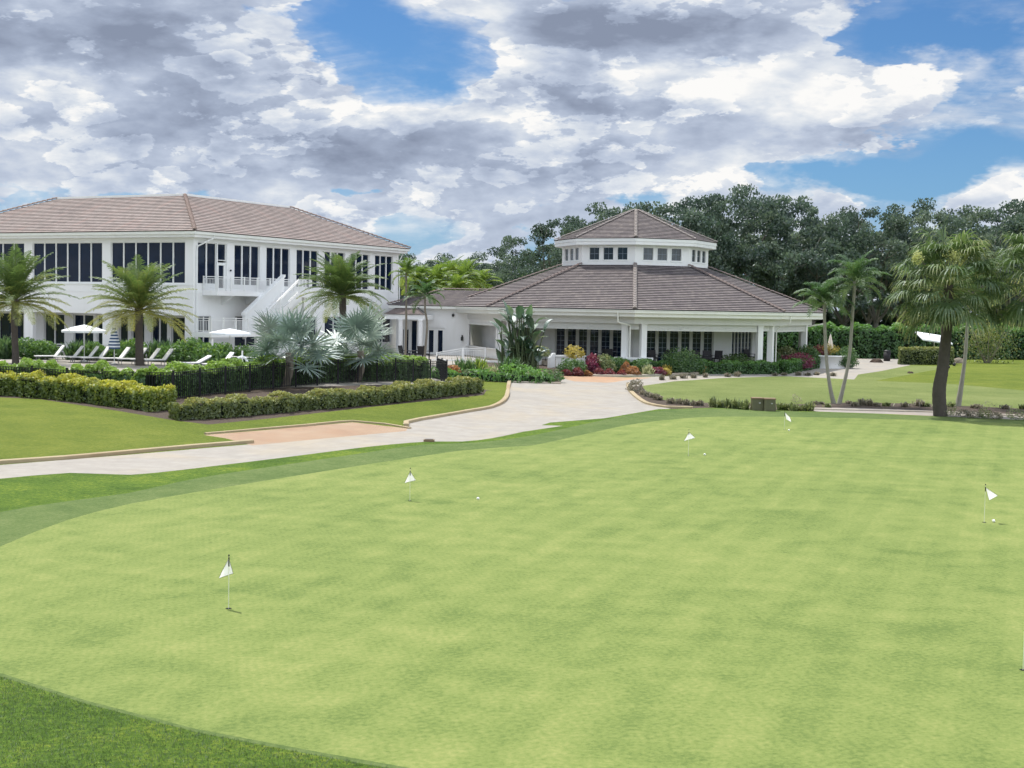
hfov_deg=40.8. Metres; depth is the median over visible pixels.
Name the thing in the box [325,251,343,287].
window
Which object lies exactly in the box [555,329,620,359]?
french doors
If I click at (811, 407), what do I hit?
tuft plant
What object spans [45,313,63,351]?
french door
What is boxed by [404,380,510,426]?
kerb
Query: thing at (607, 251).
clerestory window
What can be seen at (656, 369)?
croton
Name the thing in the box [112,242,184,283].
window
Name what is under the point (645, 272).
pavilion
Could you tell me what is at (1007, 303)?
broadleaf tree
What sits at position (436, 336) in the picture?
double door
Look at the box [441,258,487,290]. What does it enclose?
clump palm
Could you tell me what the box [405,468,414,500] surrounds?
hole flag
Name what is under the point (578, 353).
planter plant
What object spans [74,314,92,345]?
french door
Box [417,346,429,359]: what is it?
wicker chair
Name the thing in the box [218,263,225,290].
balcony door
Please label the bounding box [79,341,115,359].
shrub
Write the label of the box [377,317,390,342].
window
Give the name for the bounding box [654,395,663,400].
tuft plant
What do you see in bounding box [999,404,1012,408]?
tuft plant
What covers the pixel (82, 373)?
metal fence
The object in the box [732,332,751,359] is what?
french doors
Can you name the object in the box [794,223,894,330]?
broadleaf tree
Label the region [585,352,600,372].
croton
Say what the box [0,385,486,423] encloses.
hedge bed
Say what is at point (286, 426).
kerb
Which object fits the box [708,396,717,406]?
tuft plant
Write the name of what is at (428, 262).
broadleaf tree
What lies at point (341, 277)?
date palm
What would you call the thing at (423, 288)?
slim palm
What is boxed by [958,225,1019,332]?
broadleaf tree
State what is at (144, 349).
sun lounger
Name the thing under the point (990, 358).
loose bush
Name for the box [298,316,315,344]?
window
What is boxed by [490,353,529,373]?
feathery bush
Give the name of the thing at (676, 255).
clerestory window
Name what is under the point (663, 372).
croton
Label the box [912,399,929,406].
tuft plant
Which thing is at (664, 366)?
croton
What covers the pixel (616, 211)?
broadleaf tree
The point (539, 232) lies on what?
broadleaf tree
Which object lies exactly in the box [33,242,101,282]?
window
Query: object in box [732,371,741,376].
tuft plant
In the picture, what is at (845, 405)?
palm bed
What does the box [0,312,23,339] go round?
french door
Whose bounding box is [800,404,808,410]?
tuft plant
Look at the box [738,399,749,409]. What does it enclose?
tuft plant
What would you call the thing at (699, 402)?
tuft plant
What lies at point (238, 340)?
window
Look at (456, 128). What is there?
sky
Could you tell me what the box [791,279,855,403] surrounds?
slim palm
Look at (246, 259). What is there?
window
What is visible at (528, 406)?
driveway
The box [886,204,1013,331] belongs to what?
broadleaf tree
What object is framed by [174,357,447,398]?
metal fence
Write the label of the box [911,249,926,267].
flower spray
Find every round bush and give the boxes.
[661,346,705,372]
[717,352,750,363]
[754,349,781,361]
[795,344,820,363]
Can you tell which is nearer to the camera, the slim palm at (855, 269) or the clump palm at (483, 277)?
the slim palm at (855, 269)
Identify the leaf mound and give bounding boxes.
[870,358,883,362]
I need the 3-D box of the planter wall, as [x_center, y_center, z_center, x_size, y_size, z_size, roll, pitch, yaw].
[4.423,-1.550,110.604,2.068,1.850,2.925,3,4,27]
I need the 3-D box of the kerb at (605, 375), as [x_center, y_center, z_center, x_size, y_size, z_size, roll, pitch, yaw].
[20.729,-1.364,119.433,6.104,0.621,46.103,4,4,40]
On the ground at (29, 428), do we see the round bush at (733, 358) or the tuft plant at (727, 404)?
the round bush at (733, 358)
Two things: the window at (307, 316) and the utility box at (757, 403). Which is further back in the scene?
the window at (307, 316)
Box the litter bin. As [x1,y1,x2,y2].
[883,350,890,360]
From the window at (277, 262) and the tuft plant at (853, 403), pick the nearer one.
the tuft plant at (853, 403)
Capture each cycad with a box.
[451,356,484,371]
[470,356,491,369]
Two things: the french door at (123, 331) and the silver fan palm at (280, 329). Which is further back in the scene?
the french door at (123, 331)
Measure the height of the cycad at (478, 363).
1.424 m
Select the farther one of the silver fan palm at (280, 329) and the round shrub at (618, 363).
the round shrub at (618, 363)
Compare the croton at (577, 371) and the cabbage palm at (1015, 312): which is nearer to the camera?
the cabbage palm at (1015, 312)
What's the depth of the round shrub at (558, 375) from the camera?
94.67 m
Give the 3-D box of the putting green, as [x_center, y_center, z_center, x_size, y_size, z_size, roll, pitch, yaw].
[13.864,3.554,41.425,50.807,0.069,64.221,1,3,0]
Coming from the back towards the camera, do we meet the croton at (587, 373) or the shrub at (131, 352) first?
the croton at (587, 373)
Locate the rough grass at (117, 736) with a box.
[0,676,388,767]
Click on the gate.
(439, 366)
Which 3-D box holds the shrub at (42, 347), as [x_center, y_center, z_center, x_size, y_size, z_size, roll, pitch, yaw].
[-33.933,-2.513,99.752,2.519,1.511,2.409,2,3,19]
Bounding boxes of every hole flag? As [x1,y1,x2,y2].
[219,555,232,608]
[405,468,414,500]
[684,433,694,455]
[784,413,790,427]
[984,484,997,522]
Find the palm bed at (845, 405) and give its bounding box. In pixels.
[631,386,1023,414]
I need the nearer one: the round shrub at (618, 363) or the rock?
the round shrub at (618, 363)
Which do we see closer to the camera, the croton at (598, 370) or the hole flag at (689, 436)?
the hole flag at (689, 436)
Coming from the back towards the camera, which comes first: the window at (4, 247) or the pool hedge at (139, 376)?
the window at (4, 247)
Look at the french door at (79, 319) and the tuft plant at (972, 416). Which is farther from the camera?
the french door at (79, 319)
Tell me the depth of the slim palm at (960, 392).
83.39 m
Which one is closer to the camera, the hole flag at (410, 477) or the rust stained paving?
the hole flag at (410, 477)
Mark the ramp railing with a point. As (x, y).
(463, 355)
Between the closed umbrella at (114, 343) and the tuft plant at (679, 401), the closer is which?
the tuft plant at (679, 401)
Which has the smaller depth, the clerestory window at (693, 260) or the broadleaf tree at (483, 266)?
the clerestory window at (693, 260)
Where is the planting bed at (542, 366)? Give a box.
[448,362,690,383]
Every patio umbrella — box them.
[61,325,106,361]
[209,329,250,335]
[915,332,952,344]
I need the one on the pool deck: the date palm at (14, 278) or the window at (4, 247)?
the date palm at (14, 278)
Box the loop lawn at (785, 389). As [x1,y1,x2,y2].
[643,365,1023,408]
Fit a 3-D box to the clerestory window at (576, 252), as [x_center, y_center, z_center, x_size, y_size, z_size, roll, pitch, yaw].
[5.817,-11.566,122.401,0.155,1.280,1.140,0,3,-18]
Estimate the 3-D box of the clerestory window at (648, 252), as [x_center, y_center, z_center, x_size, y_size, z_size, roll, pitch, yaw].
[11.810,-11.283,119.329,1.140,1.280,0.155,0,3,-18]
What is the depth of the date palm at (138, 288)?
92.27 m
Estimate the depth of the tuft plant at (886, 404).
82.50 m
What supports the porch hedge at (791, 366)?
on the ground at (29, 428)
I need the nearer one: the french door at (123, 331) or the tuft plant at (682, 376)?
the tuft plant at (682, 376)
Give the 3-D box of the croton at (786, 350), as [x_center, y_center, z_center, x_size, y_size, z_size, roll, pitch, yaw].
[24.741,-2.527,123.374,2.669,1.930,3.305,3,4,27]
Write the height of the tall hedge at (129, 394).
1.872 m
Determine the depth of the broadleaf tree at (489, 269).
211.05 m
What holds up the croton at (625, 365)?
on the planting bed at (542, 366)
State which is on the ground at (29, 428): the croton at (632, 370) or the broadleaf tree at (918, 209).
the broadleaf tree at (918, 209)
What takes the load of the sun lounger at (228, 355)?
on the pool deck
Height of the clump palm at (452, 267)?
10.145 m
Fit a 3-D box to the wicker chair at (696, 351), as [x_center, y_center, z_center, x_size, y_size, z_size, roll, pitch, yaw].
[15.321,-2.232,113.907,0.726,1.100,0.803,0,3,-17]
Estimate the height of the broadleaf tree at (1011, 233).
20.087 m
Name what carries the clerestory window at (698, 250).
in the pavilion
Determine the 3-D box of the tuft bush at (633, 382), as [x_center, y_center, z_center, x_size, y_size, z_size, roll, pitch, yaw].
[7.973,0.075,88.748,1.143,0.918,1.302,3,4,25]
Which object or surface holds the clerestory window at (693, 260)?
in the pavilion
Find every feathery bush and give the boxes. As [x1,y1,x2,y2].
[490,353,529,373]
[508,361,528,373]
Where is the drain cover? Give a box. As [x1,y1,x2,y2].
[423,439,434,441]
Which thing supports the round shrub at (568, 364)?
on the planting bed at (542, 366)
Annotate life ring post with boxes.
[230,351,255,361]
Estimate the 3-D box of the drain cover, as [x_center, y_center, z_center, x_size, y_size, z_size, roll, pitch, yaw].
[-3.410,2.323,56.551,0.440,0.120,0.300,1,3,0]
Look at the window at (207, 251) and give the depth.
105.29 m
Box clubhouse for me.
[0,193,410,355]
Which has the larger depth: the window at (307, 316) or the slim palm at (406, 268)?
the window at (307, 316)
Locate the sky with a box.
[0,0,1023,320]
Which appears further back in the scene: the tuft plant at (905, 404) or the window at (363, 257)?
the window at (363, 257)
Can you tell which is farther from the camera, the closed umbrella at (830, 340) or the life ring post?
the closed umbrella at (830, 340)
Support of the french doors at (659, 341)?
in the pavilion
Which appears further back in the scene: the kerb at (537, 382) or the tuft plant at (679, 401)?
the kerb at (537, 382)
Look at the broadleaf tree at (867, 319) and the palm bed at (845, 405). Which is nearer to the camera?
the palm bed at (845, 405)
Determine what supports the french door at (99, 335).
in the clubhouse
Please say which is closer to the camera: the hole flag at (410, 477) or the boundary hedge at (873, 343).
the hole flag at (410, 477)
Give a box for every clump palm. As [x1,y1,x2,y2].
[398,263,439,297]
[404,275,443,297]
[413,261,458,290]
[426,255,464,287]
[440,272,476,306]
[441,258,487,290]
[467,269,502,289]
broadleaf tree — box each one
[398,253,454,305]
[402,253,488,295]
[458,261,505,306]
[462,246,542,289]
[469,235,555,290]
[514,215,598,308]
[545,202,615,309]
[579,200,664,309]
[622,201,700,223]
[646,193,776,278]
[680,193,779,289]
[692,183,829,311]
[726,194,841,312]
[727,229,784,288]
[738,230,864,309]
[749,201,903,326]
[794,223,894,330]
[823,203,936,327]
[836,234,900,331]
[862,197,957,331]
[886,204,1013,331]
[916,208,1022,330]
[953,200,1023,332]
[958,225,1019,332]
[976,278,1022,321]
[990,199,1023,300]
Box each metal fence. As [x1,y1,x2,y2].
[0,366,173,394]
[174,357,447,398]
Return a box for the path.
[814,408,1022,419]
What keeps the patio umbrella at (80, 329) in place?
on the pool deck
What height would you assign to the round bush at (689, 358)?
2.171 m
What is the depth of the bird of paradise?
100.78 m
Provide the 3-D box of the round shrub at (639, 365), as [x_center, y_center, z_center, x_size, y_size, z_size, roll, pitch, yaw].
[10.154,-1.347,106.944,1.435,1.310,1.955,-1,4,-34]
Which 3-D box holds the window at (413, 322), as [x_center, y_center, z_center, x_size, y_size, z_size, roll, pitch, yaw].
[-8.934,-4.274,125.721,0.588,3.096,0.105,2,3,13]
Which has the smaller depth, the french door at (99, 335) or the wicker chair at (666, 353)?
the french door at (99, 335)
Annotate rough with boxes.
[0,408,1023,767]
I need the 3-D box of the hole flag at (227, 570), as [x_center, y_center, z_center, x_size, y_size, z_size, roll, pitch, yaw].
[-5.238,3.646,25.164,0.335,1.098,0.111,4,4,44]
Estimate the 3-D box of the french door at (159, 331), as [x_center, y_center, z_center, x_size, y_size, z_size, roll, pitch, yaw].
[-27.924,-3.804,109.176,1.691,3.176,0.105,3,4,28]
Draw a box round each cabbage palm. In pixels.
[882,223,1008,416]
[977,222,1023,336]
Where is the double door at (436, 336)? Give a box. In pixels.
[426,328,444,354]
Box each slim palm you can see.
[389,257,424,354]
[403,280,444,358]
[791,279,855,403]
[818,250,891,403]
[938,262,1005,405]
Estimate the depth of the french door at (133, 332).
110.45 m
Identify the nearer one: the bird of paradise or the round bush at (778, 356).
the bird of paradise
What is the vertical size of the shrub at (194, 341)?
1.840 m
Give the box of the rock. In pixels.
[954,357,966,362]
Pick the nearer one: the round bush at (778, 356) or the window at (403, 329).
the round bush at (778, 356)
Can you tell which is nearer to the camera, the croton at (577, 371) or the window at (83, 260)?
the croton at (577, 371)
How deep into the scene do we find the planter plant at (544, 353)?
107.55 m
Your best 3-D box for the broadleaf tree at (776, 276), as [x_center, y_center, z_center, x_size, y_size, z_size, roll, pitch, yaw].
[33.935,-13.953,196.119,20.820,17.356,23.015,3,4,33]
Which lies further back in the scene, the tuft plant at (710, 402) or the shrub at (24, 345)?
the shrub at (24, 345)
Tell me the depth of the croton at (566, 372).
102.47 m
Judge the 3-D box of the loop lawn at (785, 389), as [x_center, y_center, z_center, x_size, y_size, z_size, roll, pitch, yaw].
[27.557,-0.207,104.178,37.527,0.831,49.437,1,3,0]
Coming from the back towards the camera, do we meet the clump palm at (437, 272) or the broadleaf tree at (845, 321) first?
the broadleaf tree at (845, 321)
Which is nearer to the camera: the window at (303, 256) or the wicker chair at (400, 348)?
the wicker chair at (400, 348)
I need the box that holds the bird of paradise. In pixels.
[490,301,551,370]
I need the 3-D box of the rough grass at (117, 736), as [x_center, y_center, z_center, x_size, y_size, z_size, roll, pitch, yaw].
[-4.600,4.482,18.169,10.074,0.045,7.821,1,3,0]
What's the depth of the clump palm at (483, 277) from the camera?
141.23 m
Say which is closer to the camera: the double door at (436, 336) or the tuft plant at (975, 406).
the tuft plant at (975, 406)
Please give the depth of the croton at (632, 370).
104.90 m
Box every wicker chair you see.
[398,345,409,355]
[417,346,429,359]
[605,349,615,356]
[648,350,657,360]
[662,350,671,358]
[692,350,702,359]
[703,350,711,363]
[712,350,722,361]
[743,349,754,357]
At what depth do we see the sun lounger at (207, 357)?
90.14 m
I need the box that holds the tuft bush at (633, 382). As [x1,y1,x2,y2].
[625,378,642,391]
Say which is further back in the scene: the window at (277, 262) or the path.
the window at (277, 262)
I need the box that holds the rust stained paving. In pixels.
[562,376,652,382]
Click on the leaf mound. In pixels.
(877, 360)
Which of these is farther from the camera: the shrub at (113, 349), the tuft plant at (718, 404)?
the shrub at (113, 349)
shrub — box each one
[0,334,11,358]
[11,337,37,357]
[25,339,61,358]
[59,340,92,359]
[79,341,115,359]
[109,339,133,360]
[115,338,147,360]
[143,337,173,361]
[152,343,198,361]
[173,337,204,359]
[191,342,226,365]
[212,342,235,361]
[233,343,257,362]
[542,369,564,380]
[556,358,587,373]
[596,353,616,370]
[604,356,625,371]
[632,359,650,371]
[829,345,858,367]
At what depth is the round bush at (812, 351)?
122.44 m
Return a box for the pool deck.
[0,352,483,387]
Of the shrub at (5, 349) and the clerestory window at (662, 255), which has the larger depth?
the clerestory window at (662, 255)
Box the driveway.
[0,359,908,478]
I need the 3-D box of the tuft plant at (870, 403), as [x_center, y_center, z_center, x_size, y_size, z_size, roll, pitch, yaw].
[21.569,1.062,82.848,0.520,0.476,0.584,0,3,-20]
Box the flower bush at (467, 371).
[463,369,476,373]
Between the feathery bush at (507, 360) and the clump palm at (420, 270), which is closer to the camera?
the feathery bush at (507, 360)
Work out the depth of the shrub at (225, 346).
92.31 m
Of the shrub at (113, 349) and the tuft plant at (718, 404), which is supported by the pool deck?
the shrub at (113, 349)
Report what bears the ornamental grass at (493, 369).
on the planting bed at (542, 366)
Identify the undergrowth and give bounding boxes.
[398,284,1023,332]
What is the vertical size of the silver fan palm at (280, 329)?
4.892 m
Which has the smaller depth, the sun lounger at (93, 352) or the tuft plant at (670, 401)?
the tuft plant at (670, 401)
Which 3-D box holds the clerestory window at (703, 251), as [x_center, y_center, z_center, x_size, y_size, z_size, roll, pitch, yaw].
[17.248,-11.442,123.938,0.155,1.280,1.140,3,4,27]
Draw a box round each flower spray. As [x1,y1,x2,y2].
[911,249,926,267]
[942,248,967,265]
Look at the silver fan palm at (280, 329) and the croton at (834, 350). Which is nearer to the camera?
the silver fan palm at (280, 329)
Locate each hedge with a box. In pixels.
[0,353,429,397]
[0,369,177,411]
[168,375,484,420]
[601,355,778,374]
[763,321,1023,359]
[776,355,820,373]
[897,346,954,364]
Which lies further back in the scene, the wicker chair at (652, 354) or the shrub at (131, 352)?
the wicker chair at (652, 354)
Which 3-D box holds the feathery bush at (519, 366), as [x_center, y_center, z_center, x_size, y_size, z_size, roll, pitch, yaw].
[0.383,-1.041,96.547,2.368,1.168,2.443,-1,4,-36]
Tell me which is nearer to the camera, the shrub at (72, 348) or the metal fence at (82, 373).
the metal fence at (82, 373)
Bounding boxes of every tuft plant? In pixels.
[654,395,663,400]
[666,398,675,403]
[674,398,682,403]
[679,373,687,378]
[682,398,688,404]
[689,399,697,405]
[697,399,704,405]
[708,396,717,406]
[711,398,723,407]
[722,398,733,407]
[730,398,739,408]
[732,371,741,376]
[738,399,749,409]
[776,401,784,409]
[787,402,798,410]
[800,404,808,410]
[805,401,817,410]
[851,401,858,405]
[857,398,869,405]
[867,398,872,405]
[881,402,894,405]
[900,402,911,406]
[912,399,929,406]
[944,405,957,415]
[946,402,955,406]
[956,408,970,416]
[963,410,981,417]
[970,404,982,407]
[976,407,991,417]
[987,412,1002,418]
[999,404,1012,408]
[1005,408,1023,419]
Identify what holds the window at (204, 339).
in the clubhouse
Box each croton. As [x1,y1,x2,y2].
[448,365,461,372]
[561,369,572,375]
[572,367,583,375]
[583,370,593,375]
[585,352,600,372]
[594,367,604,374]
[605,368,615,374]
[616,370,626,374]
[619,361,629,371]
[626,366,641,375]
[652,367,661,373]
[659,366,667,375]
[662,364,672,372]
[663,368,672,375]
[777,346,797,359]
[778,352,816,368]
[810,344,830,355]
[817,343,839,355]
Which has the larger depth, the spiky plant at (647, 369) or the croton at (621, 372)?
the spiky plant at (647, 369)
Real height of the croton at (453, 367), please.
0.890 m
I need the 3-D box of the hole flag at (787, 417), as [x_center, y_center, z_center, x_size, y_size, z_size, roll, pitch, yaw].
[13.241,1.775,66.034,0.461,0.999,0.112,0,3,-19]
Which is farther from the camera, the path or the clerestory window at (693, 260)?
the clerestory window at (693, 260)
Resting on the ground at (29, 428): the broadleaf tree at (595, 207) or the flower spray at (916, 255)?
the broadleaf tree at (595, 207)
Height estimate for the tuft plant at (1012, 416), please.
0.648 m
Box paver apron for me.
[207,422,406,444]
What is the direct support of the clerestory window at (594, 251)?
in the pavilion
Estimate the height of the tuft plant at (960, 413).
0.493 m
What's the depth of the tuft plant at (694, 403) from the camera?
79.81 m
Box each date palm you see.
[0,244,78,363]
[80,254,197,365]
[292,251,390,355]
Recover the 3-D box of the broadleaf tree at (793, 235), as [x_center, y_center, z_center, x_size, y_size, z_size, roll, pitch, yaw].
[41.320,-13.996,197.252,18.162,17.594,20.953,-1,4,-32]
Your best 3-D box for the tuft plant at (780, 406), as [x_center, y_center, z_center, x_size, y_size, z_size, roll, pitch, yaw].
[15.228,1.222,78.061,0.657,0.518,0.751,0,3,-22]
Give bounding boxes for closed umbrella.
[108,327,119,364]
[828,334,832,348]
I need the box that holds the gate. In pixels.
[436,356,447,380]
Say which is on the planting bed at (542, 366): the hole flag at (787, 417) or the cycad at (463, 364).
the cycad at (463, 364)
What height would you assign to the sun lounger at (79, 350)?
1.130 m
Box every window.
[0,243,23,279]
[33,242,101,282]
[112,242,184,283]
[198,242,215,283]
[198,316,209,342]
[218,243,225,260]
[234,245,258,285]
[235,316,253,346]
[266,247,288,286]
[296,249,317,287]
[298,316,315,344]
[324,316,339,343]
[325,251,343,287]
[350,253,368,289]
[375,255,391,290]
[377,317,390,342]
[403,329,408,352]
[411,320,416,353]
[564,248,568,261]
[569,247,573,261]
[574,247,578,260]
[588,246,599,260]
[602,246,614,260]
[616,246,628,260]
[642,246,654,261]
[656,247,668,261]
[670,247,682,261]
[691,248,695,262]
[696,249,700,263]
[702,250,705,263]
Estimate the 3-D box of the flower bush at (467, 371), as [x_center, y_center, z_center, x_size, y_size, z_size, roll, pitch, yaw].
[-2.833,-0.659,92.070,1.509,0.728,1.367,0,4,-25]
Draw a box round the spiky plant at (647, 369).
[640,364,654,373]
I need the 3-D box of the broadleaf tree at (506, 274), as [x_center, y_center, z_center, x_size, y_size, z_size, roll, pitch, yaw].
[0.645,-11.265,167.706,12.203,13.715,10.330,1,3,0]
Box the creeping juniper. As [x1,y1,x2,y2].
[431,363,554,382]
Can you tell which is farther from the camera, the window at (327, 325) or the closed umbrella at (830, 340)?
the closed umbrella at (830, 340)
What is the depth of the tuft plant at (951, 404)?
82.81 m
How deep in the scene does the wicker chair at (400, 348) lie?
112.93 m
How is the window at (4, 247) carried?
in the clubhouse
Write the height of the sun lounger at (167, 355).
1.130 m
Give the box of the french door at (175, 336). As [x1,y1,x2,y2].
[172,316,184,343]
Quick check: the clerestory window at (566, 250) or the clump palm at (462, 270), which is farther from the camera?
the clump palm at (462, 270)
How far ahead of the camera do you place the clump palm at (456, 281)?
135.23 m
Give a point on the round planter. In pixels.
(833, 361)
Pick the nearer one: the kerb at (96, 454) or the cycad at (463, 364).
the kerb at (96, 454)
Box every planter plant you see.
[536,345,550,357]
[564,344,584,358]
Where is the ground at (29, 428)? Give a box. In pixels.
[0,358,1023,464]
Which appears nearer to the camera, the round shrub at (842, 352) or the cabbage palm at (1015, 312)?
the cabbage palm at (1015, 312)
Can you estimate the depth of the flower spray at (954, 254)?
73.46 m
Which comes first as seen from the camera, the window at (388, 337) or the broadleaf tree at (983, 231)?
the window at (388, 337)
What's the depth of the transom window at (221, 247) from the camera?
106.82 m
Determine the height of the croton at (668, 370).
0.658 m
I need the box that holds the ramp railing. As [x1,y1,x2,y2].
[431,347,499,362]
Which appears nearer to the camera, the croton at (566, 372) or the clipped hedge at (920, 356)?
the croton at (566, 372)
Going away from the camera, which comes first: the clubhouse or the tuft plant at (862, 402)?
the tuft plant at (862, 402)
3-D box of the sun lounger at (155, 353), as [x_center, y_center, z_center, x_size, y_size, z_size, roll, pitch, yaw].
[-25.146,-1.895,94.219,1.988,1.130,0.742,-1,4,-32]
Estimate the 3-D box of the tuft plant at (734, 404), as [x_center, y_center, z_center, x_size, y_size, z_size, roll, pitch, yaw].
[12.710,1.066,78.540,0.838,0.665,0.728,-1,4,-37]
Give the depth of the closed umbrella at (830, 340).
133.79 m
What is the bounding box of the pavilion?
[456,209,826,365]
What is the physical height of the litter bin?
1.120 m
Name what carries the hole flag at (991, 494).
on the putting green
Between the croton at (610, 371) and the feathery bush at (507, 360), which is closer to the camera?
the feathery bush at (507, 360)
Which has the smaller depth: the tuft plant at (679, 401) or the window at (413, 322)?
the tuft plant at (679, 401)
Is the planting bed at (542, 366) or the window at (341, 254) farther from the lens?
the window at (341, 254)
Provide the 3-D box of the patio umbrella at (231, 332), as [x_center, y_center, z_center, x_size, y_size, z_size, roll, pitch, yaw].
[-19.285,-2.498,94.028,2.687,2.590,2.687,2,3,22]
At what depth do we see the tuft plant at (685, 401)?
80.17 m
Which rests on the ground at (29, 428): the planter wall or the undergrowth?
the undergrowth
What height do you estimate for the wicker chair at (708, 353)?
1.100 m
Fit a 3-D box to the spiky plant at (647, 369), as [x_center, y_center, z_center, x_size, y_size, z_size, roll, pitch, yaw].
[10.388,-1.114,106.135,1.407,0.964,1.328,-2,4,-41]
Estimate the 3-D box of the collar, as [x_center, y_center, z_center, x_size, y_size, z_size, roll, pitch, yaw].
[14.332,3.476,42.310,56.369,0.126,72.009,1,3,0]
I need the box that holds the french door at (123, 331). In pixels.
[120,315,127,341]
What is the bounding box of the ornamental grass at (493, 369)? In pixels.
[481,365,498,373]
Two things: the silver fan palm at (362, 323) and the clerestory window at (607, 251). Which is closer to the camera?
the silver fan palm at (362, 323)
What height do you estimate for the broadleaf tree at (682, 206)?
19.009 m
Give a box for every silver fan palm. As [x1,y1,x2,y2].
[243,305,342,387]
[316,300,405,381]
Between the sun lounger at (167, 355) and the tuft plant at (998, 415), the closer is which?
the tuft plant at (998, 415)
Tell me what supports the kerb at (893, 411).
on the ground at (29, 428)
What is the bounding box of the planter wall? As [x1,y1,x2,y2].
[547,353,585,367]
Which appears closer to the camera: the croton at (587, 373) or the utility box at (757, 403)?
the utility box at (757, 403)
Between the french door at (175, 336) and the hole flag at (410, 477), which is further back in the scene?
the french door at (175, 336)
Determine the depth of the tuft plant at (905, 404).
82.21 m
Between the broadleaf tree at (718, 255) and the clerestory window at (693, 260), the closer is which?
the clerestory window at (693, 260)
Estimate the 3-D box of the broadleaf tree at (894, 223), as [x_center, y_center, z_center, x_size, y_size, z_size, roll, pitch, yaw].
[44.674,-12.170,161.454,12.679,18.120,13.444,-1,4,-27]
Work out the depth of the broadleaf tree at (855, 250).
157.50 m
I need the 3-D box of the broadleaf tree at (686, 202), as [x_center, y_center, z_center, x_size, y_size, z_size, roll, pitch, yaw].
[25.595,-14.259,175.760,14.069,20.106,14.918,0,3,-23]
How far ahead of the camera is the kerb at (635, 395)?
78.79 m
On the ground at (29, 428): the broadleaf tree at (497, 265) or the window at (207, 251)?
the broadleaf tree at (497, 265)
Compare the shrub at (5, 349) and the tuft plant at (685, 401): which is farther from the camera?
the shrub at (5, 349)
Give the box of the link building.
[384,288,492,355]
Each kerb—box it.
[0,439,253,463]
[204,420,410,434]
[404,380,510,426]
[511,381,560,383]
[583,372,699,376]
[626,382,692,408]
[814,408,1023,416]
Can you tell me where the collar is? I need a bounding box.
[0,408,1023,767]
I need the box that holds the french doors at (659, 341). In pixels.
[647,331,713,361]
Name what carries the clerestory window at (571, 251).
in the pavilion
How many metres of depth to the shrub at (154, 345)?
100.13 m
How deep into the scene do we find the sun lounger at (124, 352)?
95.20 m
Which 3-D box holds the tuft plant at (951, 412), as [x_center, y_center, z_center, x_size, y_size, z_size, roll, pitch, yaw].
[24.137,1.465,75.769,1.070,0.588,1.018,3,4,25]
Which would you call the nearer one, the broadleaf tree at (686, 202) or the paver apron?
the paver apron
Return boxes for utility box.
[750,397,763,410]
[764,398,775,410]
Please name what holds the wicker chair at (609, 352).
on the pavilion
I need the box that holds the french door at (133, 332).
[132,317,143,343]
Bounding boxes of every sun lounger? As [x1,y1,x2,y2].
[34,345,64,360]
[53,346,83,361]
[68,346,98,362]
[79,346,109,362]
[99,347,129,358]
[116,347,146,363]
[129,348,160,364]
[144,348,173,364]
[183,355,211,364]
[201,352,233,365]
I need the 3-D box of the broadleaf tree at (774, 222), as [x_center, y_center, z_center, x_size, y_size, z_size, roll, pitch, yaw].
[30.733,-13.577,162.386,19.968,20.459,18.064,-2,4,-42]
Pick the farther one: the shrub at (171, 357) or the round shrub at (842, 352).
the round shrub at (842, 352)
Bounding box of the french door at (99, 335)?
[97,314,102,344]
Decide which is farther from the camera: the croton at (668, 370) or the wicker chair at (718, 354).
the wicker chair at (718, 354)
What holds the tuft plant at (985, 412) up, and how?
on the collar
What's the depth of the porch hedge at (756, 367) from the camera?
111.32 m
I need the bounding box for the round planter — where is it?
[817,355,845,368]
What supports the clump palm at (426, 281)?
on the ground at (29, 428)
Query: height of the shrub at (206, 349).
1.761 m
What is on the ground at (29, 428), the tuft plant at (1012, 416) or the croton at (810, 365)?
the croton at (810, 365)
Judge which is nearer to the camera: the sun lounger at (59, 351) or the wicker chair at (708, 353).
the sun lounger at (59, 351)
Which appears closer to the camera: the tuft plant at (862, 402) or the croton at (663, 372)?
the tuft plant at (862, 402)
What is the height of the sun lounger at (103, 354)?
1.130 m
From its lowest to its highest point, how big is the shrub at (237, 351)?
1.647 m
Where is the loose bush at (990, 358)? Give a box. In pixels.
[955,317,1020,363]
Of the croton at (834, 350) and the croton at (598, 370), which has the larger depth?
the croton at (834, 350)
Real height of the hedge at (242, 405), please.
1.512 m
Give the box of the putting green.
[0,417,1023,767]
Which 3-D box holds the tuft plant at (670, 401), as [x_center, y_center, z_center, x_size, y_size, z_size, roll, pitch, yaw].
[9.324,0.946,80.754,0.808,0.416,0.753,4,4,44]
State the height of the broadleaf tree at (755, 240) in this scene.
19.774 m
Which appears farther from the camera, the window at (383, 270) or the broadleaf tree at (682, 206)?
the broadleaf tree at (682, 206)
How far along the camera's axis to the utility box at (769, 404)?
77.08 m
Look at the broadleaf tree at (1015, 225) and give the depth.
159.48 m
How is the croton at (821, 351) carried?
in the round planter
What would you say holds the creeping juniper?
on the planting bed at (542, 366)
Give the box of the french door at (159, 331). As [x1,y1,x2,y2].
[152,316,166,342]
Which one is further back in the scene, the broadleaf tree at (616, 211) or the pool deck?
the broadleaf tree at (616, 211)
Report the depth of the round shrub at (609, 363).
106.71 m
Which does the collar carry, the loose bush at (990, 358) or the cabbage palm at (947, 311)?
the cabbage palm at (947, 311)
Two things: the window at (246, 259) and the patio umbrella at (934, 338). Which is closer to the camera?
the window at (246, 259)
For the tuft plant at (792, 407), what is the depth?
77.62 m

